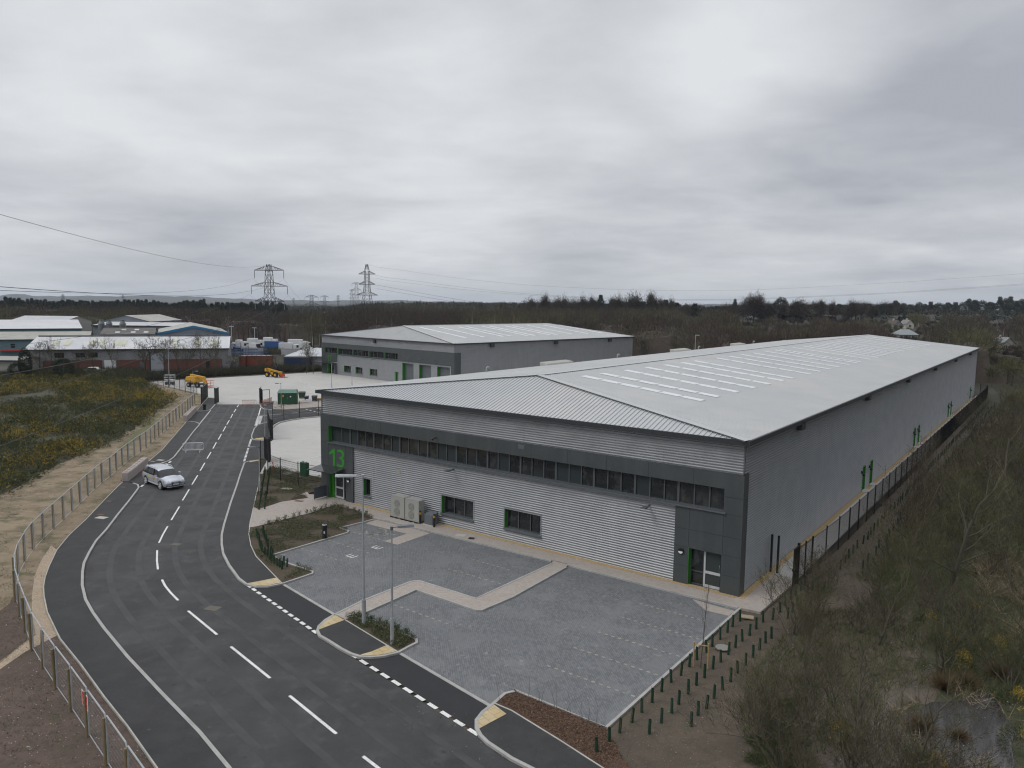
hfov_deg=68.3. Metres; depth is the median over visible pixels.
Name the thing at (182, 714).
kerb
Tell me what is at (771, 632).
tree guard
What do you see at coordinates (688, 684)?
tree guard
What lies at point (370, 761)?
line dash
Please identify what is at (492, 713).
tactile paving
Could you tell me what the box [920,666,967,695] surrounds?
sedge tussock
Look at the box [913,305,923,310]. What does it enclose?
pine tree
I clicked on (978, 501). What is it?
bare shrub
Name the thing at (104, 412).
gorse bush
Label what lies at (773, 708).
bare shrub
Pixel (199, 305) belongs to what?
pine tree
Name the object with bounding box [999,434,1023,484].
bare shrub
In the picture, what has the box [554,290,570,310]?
bare oak
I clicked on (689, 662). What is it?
tree guard
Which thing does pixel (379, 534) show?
painted symbol
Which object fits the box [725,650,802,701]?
bare shrub
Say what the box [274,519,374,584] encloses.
kerb
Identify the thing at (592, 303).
bare oak
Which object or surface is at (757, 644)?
weeds
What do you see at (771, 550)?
gate post
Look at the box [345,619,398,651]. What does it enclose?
edging
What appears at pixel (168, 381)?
fence
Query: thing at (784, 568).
path
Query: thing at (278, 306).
pine tree
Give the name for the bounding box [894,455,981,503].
bare shrub
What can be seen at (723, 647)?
access cover
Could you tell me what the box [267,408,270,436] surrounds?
yard gate
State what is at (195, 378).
boom lift
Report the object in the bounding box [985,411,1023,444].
bare shrub
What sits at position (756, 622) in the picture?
tree guard
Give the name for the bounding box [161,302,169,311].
pine tree
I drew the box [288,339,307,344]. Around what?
lorry
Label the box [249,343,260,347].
van
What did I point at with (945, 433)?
fence
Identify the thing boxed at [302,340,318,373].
bare tree
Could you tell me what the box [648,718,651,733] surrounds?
tree guard
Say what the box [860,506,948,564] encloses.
bare shrub
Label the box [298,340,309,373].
bare tree
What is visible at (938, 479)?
bare shrub
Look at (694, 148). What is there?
sky
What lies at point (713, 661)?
tree guard
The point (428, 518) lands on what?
meter box
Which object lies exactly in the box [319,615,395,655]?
pavement
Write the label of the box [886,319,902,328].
house
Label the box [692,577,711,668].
staked tree
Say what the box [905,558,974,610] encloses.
bare shrub
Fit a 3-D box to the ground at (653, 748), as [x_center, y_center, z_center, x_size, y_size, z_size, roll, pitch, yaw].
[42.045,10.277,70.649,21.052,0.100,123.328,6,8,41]
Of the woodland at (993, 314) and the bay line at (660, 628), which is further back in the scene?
the woodland at (993, 314)
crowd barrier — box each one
[182,442,203,450]
[262,397,271,405]
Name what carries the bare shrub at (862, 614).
on the ground at (944, 696)
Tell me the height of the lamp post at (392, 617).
6.070 m
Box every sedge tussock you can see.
[898,706,947,736]
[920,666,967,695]
[938,666,986,691]
[939,722,975,743]
[977,655,1022,678]
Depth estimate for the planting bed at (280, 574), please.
55.57 m
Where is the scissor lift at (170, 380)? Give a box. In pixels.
[164,377,174,384]
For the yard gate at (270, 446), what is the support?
on the yard at (296, 441)
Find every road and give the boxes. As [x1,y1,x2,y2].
[84,404,522,767]
[123,462,167,485]
[188,410,210,422]
[245,440,264,461]
[251,585,331,634]
[359,654,486,729]
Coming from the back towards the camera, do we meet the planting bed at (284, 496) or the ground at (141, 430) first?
the ground at (141, 430)
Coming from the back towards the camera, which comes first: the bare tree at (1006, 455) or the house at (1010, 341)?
the house at (1010, 341)
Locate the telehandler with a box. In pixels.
[264,365,284,377]
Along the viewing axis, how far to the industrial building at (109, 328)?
218.30 m
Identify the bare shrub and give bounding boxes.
[673,669,837,766]
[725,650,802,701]
[734,650,859,742]
[752,557,868,635]
[752,719,843,767]
[760,580,839,660]
[768,645,848,736]
[774,666,935,767]
[781,544,854,592]
[786,547,861,615]
[797,632,866,704]
[818,681,1013,767]
[826,665,890,745]
[834,589,900,633]
[835,580,919,628]
[839,538,912,594]
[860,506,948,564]
[863,705,1008,767]
[866,485,960,541]
[875,442,968,526]
[886,522,970,584]
[889,599,994,674]
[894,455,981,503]
[902,553,1007,657]
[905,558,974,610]
[906,480,966,512]
[908,521,962,554]
[911,456,978,507]
[922,530,983,573]
[923,427,995,492]
[923,494,1020,556]
[931,454,1001,510]
[939,497,1002,536]
[941,458,1023,543]
[942,435,1023,477]
[945,449,1007,490]
[951,460,1022,503]
[951,608,1023,689]
[952,392,1017,447]
[954,510,1023,574]
[961,410,1023,457]
[967,388,1018,426]
[969,428,1023,469]
[970,431,1023,475]
[970,471,1023,562]
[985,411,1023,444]
[990,443,1023,496]
[993,565,1023,638]
[994,379,1022,410]
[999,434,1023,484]
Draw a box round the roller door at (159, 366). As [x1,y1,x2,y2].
[151,353,163,370]
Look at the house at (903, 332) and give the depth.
334.70 m
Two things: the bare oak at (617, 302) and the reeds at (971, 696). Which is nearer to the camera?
the reeds at (971, 696)
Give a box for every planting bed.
[249,506,372,582]
[254,468,320,508]
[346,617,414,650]
[497,692,630,767]
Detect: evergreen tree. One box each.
[6,362,28,375]
[17,347,32,375]
[51,357,75,377]
[840,304,848,320]
[877,304,892,314]
[913,302,924,313]
[926,304,940,313]
[933,302,946,312]
[956,302,967,314]
[974,300,987,312]
[999,298,1009,313]
[1014,299,1023,312]
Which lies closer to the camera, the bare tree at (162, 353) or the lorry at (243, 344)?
the bare tree at (162, 353)
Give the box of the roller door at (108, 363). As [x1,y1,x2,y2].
[104,360,115,367]
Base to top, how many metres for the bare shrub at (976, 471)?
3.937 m
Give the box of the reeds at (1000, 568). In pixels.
[960,545,1023,643]
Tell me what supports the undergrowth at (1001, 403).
on the ground at (944, 696)
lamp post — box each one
[247,446,260,490]
[331,362,336,387]
[335,474,365,623]
[390,524,413,644]
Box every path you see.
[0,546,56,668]
[249,492,791,613]
[337,561,567,618]
[773,396,975,577]
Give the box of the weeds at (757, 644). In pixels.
[391,414,983,765]
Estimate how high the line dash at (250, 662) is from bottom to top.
0.008 m
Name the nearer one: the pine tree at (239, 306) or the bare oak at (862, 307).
the pine tree at (239, 306)
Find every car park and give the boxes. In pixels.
[275,519,735,727]
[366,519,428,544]
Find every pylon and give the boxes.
[251,264,287,340]
[304,295,318,311]
[352,282,359,305]
[357,264,376,311]
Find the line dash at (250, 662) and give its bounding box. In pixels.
[230,646,270,677]
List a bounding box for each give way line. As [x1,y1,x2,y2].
[248,586,315,633]
[352,656,476,735]
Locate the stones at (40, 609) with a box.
[3,386,186,767]
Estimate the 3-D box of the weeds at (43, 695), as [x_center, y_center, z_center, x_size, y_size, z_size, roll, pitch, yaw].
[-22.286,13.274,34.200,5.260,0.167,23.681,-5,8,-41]
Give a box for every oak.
[524,296,536,313]
[538,290,551,311]
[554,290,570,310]
[570,298,579,305]
[573,291,588,312]
[587,294,597,311]
[605,297,614,308]
[609,290,624,312]
[620,290,646,312]
[642,290,661,311]
[658,297,667,309]
[665,297,674,309]
[677,303,693,316]
[697,305,708,314]
[725,304,737,316]
[736,289,769,322]
[736,304,750,321]
[756,299,774,320]
[760,302,778,318]
[773,296,788,319]
[775,302,787,314]
[782,298,813,323]
[809,299,817,311]
[815,299,828,318]
[827,304,843,314]
[828,300,836,317]
[840,305,858,320]
[844,297,860,319]
[856,299,869,319]
[862,304,880,319]
[879,301,895,314]
[892,301,908,315]
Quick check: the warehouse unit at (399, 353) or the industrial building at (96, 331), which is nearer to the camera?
the warehouse unit at (399, 353)
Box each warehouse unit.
[307,335,979,596]
[317,323,634,380]
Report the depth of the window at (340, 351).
175.21 m
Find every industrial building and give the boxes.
[0,319,82,331]
[0,331,92,355]
[0,356,38,370]
[12,315,91,330]
[25,335,231,370]
[91,322,186,334]
[98,320,157,334]
[103,314,180,322]
[157,322,228,334]
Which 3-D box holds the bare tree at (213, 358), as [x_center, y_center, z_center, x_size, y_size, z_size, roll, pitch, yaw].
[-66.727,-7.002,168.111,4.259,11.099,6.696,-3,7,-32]
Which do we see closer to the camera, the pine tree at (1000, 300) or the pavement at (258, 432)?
the pavement at (258, 432)
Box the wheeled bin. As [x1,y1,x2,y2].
[298,391,305,398]
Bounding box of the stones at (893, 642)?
[781,549,1012,745]
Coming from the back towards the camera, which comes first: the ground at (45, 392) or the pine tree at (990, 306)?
the pine tree at (990, 306)
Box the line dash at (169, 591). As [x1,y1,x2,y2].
[161,579,178,600]
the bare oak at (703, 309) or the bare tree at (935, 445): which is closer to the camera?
the bare tree at (935, 445)
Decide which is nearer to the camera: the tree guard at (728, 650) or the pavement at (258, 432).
the tree guard at (728, 650)
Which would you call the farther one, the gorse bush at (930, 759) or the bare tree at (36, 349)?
the bare tree at (36, 349)
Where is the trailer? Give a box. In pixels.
[281,348,301,354]
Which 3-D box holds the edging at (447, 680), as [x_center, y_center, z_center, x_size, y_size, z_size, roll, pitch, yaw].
[-3.276,13.509,34.780,0.170,0.050,6.715,-5,8,-43]
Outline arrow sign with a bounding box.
[81,689,87,710]
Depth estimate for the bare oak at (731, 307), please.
531.81 m
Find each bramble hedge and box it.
[0,364,149,378]
[132,362,321,380]
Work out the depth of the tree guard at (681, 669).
35.18 m
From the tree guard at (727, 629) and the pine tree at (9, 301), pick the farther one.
the pine tree at (9, 301)
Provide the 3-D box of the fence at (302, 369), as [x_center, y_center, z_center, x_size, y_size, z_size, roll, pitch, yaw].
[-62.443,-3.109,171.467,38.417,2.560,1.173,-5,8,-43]
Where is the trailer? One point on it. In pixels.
(284, 351)
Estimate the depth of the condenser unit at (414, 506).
58.80 m
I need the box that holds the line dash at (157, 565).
[156,550,158,569]
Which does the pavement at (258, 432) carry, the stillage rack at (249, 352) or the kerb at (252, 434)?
the kerb at (252, 434)
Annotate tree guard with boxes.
[595,737,598,751]
[607,727,610,741]
[618,717,621,732]
[630,707,634,722]
[640,698,642,712]
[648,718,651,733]
[651,686,653,702]
[660,676,663,691]
[660,706,663,722]
[669,668,672,682]
[670,696,673,712]
[677,688,680,704]
[679,660,682,675]
[687,679,689,693]
[688,652,691,666]
[689,710,692,726]
[695,672,697,685]
[696,701,699,715]
[703,664,705,677]
[705,695,708,708]
[711,634,713,646]
[711,656,714,668]
[712,683,716,698]
[719,649,721,661]
[721,675,723,689]
[726,620,728,632]
[727,642,730,654]
[729,665,732,681]
[734,633,737,647]
[748,624,751,635]
[752,645,754,657]
[755,617,757,628]
[758,638,761,649]
[764,631,766,642]
[770,625,772,638]
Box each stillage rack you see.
[236,346,241,355]
[248,349,257,354]
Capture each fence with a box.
[12,393,194,767]
[148,371,196,393]
[149,362,313,380]
[260,440,260,471]
[267,453,320,485]
[272,399,320,421]
[799,536,813,578]
[812,386,987,570]
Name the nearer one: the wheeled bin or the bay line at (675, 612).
the bay line at (675, 612)
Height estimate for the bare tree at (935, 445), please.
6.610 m
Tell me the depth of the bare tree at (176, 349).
167.54 m
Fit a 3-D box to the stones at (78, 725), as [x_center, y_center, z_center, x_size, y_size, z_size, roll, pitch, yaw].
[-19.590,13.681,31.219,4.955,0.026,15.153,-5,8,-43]
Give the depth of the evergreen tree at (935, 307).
684.36 m
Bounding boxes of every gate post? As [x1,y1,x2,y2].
[769,534,773,571]
[776,535,779,573]
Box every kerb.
[81,483,231,767]
[162,421,199,463]
[221,460,281,587]
[251,422,265,440]
[273,416,319,427]
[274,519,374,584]
[316,614,417,658]
[334,517,737,615]
[475,690,534,767]
[514,608,740,729]
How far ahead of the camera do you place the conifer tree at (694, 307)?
555.94 m
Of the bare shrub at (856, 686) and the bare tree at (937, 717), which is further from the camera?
the bare shrub at (856, 686)
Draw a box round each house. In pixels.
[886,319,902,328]
[892,327,918,337]
[901,318,913,328]
[994,335,1015,347]
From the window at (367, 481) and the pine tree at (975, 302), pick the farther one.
the pine tree at (975, 302)
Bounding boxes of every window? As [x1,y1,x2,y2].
[54,353,63,357]
[325,347,336,353]
[327,426,725,513]
[338,348,351,354]
[344,365,350,372]
[353,350,367,356]
[355,367,362,373]
[364,477,371,497]
[369,351,383,357]
[369,368,377,375]
[384,352,397,359]
[440,494,473,521]
[503,507,541,537]
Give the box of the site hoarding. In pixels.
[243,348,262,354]
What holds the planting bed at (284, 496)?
on the ground at (992, 392)
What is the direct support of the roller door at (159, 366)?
in the industrial building at (78, 342)
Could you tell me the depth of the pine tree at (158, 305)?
496.84 m
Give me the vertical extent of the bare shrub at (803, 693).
3.620 m
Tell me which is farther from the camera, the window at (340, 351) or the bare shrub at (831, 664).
the window at (340, 351)
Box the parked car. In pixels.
[142,462,184,489]
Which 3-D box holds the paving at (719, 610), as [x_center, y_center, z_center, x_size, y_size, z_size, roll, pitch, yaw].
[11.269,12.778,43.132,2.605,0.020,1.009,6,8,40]
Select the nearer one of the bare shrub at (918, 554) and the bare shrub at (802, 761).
the bare shrub at (802, 761)
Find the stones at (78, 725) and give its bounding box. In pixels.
[0,639,145,767]
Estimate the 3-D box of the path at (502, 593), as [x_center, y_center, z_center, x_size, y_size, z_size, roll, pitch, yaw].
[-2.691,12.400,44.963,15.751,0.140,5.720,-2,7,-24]
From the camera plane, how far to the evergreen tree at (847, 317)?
555.12 m
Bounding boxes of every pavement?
[44,482,225,767]
[149,421,198,464]
[197,398,213,410]
[223,461,277,585]
[252,422,271,440]
[261,401,273,408]
[273,412,320,423]
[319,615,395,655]
[479,704,600,767]
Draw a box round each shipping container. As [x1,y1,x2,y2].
[239,355,246,366]
[247,355,273,365]
[284,356,311,365]
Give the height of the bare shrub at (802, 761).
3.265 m
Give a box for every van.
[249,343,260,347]
[299,342,312,348]
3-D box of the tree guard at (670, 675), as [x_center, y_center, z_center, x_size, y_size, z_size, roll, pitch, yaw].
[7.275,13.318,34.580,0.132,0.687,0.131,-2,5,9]
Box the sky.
[0,0,1023,306]
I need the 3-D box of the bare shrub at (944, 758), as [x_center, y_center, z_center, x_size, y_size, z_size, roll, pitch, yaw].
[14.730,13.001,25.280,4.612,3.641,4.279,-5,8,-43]
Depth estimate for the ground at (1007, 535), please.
58.13 m
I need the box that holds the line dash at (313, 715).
[288,695,336,733]
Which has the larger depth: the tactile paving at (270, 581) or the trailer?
the trailer
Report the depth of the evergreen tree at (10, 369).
161.73 m
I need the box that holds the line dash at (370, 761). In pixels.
[362,755,379,767]
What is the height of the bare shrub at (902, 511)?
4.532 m
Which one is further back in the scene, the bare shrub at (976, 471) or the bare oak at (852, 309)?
the bare oak at (852, 309)
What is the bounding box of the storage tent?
[286,348,321,365]
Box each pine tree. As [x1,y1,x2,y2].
[5,298,11,304]
[48,302,56,311]
[65,301,74,309]
[154,303,162,308]
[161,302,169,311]
[189,303,197,311]
[196,301,202,309]
[212,302,219,309]
[219,302,225,312]
[222,302,230,310]
[226,302,235,310]
[236,302,241,310]
[241,303,247,311]
[246,301,254,312]
[250,303,260,313]
[256,301,264,312]
[262,301,269,311]
[275,302,282,313]
[280,304,288,312]
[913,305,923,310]
[927,301,933,310]
[944,302,955,310]
[964,299,973,310]
[967,304,980,310]
[972,300,981,308]
[983,302,996,315]
[995,296,1004,310]
[998,304,1019,311]
[1005,296,1013,313]
[1013,300,1020,311]
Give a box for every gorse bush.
[0,468,28,486]
[14,451,53,470]
[34,439,60,450]
[51,438,76,448]
[98,410,116,419]
[127,391,145,397]
[813,712,850,742]
[912,607,941,626]
[915,749,947,767]
[944,647,976,668]
[971,629,1019,662]
[989,681,1023,715]
[997,718,1023,754]
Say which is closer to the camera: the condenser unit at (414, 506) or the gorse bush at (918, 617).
the gorse bush at (918, 617)
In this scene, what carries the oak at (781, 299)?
on the ground at (992, 392)
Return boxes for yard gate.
[200,383,207,403]
[214,387,218,403]
[259,387,260,403]
[261,389,269,402]
[264,436,270,458]
[264,437,269,461]
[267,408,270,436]
[271,419,272,439]
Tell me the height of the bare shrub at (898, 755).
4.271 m
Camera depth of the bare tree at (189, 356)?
167.73 m
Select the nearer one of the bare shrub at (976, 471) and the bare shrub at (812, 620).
the bare shrub at (812, 620)
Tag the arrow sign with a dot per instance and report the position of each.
(86, 700)
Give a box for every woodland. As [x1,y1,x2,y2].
[0,300,1022,322]
[0,302,1023,387]
[9,301,1012,321]
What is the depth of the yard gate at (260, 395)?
125.56 m
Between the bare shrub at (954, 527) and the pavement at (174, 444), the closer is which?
the bare shrub at (954, 527)
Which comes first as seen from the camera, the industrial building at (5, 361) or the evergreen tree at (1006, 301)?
the industrial building at (5, 361)
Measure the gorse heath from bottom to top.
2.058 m
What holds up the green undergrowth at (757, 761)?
on the ground at (653, 748)
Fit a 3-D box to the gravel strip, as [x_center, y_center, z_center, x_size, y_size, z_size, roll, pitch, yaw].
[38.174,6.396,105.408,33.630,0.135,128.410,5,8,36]
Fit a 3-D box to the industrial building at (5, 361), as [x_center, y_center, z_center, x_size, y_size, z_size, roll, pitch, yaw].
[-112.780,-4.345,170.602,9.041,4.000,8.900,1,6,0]
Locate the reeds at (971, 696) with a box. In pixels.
[885,681,1023,767]
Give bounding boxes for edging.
[43,483,157,767]
[248,483,281,582]
[283,584,333,613]
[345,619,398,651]
[399,653,489,705]
[494,702,603,767]
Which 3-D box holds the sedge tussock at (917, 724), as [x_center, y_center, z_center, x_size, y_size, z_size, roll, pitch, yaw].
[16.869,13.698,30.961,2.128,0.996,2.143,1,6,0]
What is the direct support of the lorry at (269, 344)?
on the ground at (992, 392)
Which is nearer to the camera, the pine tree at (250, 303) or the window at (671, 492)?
the window at (671, 492)
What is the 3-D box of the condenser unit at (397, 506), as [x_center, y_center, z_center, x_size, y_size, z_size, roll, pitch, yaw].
[-8.880,9.710,60.016,1.605,1.832,0.820,5,8,36]
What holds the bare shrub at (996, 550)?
on the ground at (992, 392)
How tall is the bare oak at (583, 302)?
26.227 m
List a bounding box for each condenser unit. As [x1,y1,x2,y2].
[390,492,409,519]
[404,496,423,523]
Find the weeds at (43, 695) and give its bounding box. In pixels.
[0,597,150,767]
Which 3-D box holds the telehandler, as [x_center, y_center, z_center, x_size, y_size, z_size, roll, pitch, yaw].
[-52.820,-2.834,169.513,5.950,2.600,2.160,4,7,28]
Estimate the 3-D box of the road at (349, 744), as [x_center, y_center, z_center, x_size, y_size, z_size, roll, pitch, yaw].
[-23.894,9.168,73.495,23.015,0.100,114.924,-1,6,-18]
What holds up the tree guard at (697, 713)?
on the ground at (653, 748)
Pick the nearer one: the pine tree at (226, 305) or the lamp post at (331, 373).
the lamp post at (331, 373)
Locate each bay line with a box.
[395,605,448,623]
[547,665,634,696]
[574,647,657,674]
[598,631,679,656]
[621,616,698,638]
[640,603,705,620]
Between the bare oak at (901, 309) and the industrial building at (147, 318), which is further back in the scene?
the bare oak at (901, 309)
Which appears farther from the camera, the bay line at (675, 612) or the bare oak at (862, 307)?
the bare oak at (862, 307)
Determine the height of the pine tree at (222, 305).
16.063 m
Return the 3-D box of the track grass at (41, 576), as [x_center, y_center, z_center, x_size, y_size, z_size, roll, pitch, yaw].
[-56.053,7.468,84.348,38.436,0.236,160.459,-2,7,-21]
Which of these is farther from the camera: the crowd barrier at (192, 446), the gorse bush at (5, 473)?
the crowd barrier at (192, 446)
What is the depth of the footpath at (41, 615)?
41.52 m
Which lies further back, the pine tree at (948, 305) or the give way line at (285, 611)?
the pine tree at (948, 305)
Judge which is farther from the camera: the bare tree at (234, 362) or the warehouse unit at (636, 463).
the bare tree at (234, 362)
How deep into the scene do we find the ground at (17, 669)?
30.72 m
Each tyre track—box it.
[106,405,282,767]
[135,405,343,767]
[172,405,424,767]
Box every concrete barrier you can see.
[122,465,137,480]
[133,457,147,472]
[183,410,191,420]
[188,406,196,415]
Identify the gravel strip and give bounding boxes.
[353,397,971,598]
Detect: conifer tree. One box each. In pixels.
[596,294,604,307]
[691,303,699,317]
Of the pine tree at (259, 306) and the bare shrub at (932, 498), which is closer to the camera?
the bare shrub at (932, 498)
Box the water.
[903,688,1018,767]
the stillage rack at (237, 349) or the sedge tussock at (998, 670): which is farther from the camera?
the stillage rack at (237, 349)
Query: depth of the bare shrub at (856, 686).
30.11 m
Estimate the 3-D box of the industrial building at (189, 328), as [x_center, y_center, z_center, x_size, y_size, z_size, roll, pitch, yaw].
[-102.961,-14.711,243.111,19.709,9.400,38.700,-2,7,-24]
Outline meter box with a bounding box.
[423,510,438,526]
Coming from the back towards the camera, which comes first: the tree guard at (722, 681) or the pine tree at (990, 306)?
the pine tree at (990, 306)
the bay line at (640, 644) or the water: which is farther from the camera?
the bay line at (640, 644)
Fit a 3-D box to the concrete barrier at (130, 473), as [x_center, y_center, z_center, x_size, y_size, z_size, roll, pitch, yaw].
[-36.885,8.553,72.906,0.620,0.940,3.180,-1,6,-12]
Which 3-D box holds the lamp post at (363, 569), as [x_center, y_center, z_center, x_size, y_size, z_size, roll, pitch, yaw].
[-8.481,8.752,39.779,1.516,8.120,0.380,0,6,-5]
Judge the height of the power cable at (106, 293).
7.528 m
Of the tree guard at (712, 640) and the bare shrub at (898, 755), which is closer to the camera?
the bare shrub at (898, 755)
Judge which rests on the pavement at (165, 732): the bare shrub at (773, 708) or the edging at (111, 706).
the edging at (111, 706)
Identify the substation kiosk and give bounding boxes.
[277,389,297,404]
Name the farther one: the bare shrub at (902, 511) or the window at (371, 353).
the window at (371, 353)
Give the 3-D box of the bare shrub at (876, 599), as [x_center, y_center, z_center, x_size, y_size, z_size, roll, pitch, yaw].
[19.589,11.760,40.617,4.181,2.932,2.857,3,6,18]
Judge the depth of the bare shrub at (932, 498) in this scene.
62.92 m
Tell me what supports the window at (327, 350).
in the warehouse unit at (399, 353)
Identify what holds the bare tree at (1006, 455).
on the ground at (1007, 535)
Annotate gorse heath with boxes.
[0,369,179,494]
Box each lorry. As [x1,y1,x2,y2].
[235,340,248,348]
[247,338,263,346]
[263,337,277,340]
[264,341,283,348]
[278,343,299,348]
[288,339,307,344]
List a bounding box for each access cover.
[203,605,221,610]
[715,644,727,650]
[741,614,753,619]
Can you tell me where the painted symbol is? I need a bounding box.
[359,528,395,535]
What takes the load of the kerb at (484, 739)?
on the ground at (653, 748)
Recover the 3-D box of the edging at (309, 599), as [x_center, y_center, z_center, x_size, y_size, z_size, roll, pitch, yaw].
[-11.886,12.440,43.790,0.170,0.050,6.176,-5,8,-43]
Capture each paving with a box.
[248,578,280,584]
[273,399,320,409]
[320,615,343,628]
[361,645,394,654]
[478,705,505,727]
[693,599,733,615]
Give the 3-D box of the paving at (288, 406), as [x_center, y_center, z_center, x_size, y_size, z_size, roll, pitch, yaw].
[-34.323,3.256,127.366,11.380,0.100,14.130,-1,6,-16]
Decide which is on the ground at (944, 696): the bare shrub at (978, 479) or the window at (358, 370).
the bare shrub at (978, 479)
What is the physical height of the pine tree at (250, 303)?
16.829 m
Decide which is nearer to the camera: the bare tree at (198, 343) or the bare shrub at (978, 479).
the bare shrub at (978, 479)
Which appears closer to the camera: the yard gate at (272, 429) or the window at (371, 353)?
the yard gate at (272, 429)
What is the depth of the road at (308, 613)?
42.74 m
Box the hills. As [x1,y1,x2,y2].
[0,294,1022,310]
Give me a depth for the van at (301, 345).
261.19 m
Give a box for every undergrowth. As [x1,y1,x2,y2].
[736,506,1023,767]
[737,693,812,767]
[876,550,926,616]
[896,390,1023,535]
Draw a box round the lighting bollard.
[322,523,326,538]
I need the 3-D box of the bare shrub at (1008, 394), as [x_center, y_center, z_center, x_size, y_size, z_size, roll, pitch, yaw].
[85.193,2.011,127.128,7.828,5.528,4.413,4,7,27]
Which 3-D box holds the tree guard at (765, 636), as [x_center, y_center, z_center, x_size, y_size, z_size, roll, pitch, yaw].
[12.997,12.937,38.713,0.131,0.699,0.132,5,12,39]
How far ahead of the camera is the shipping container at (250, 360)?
195.56 m
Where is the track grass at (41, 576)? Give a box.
[0,387,200,767]
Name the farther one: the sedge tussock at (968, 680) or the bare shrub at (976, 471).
the bare shrub at (976, 471)
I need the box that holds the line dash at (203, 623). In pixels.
[187,611,217,634]
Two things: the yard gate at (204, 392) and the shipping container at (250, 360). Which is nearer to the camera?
the yard gate at (204, 392)
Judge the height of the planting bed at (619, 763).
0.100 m
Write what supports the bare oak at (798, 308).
on the ground at (992, 392)
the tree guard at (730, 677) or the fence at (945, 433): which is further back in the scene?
the fence at (945, 433)
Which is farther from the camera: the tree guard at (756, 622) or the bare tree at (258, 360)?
the bare tree at (258, 360)
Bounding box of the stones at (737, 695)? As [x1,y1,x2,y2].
[417,466,936,764]
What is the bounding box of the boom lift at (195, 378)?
[185,374,213,387]
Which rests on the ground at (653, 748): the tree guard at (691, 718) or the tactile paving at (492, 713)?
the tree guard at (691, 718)
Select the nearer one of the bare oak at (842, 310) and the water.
the water
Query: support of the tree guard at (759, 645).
on the ground at (653, 748)
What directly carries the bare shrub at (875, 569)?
on the ground at (992, 392)
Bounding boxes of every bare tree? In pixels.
[26,340,49,367]
[42,337,67,368]
[70,347,89,369]
[81,337,102,370]
[99,332,125,368]
[130,334,162,370]
[154,337,172,369]
[160,336,185,370]
[181,343,196,365]
[182,330,218,367]
[204,328,221,376]
[226,353,243,367]
[251,353,268,367]
[262,349,287,365]
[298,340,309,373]
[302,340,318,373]
[811,608,921,756]
[861,559,927,645]
[870,649,994,767]
[902,461,965,547]
[903,427,949,495]
[905,446,1023,584]
[926,456,980,544]
[966,414,1023,526]
[974,499,1023,591]
[993,406,1023,460]
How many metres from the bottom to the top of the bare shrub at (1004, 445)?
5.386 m
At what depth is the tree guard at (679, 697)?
32.63 m
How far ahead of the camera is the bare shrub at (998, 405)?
108.38 m
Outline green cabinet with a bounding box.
[300,461,308,477]
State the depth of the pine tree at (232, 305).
496.66 m
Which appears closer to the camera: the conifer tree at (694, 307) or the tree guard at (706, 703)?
the tree guard at (706, 703)
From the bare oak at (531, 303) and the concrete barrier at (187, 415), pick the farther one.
the bare oak at (531, 303)
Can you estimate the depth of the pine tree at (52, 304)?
496.63 m
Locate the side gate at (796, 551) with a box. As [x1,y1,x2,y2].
[792,543,800,585]
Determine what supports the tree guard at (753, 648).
on the ground at (653, 748)
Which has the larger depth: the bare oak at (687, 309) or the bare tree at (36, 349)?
the bare oak at (687, 309)
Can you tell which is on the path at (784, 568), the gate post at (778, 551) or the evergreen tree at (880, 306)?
the gate post at (778, 551)
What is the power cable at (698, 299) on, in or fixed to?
hanging from the pylon at (368, 278)
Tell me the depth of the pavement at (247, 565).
55.80 m
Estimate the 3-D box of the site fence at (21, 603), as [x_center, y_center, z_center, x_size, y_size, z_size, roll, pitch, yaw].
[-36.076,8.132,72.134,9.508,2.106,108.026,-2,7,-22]
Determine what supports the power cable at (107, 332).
hanging from the pylon at (270, 289)
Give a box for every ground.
[0,300,1023,705]
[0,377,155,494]
[0,383,200,662]
[0,597,27,659]
[0,636,153,767]
[118,414,161,449]
[431,415,997,767]
[806,662,939,767]
[901,391,1023,767]
[988,517,1023,555]
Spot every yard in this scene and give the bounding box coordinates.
[152,372,392,403]
[260,417,320,476]
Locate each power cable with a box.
[0,214,264,266]
[0,282,239,293]
[0,285,270,295]
[0,295,247,347]
[0,295,288,375]
[1,316,241,399]
[376,275,1015,299]
[377,278,1014,299]
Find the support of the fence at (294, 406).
on the pavement at (301, 416)
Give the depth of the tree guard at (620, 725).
30.39 m
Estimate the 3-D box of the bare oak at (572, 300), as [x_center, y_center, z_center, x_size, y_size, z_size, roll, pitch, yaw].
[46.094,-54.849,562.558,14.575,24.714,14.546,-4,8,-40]
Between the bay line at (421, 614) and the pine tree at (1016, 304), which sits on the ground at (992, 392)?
the pine tree at (1016, 304)
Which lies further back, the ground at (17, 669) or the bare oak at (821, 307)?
the bare oak at (821, 307)

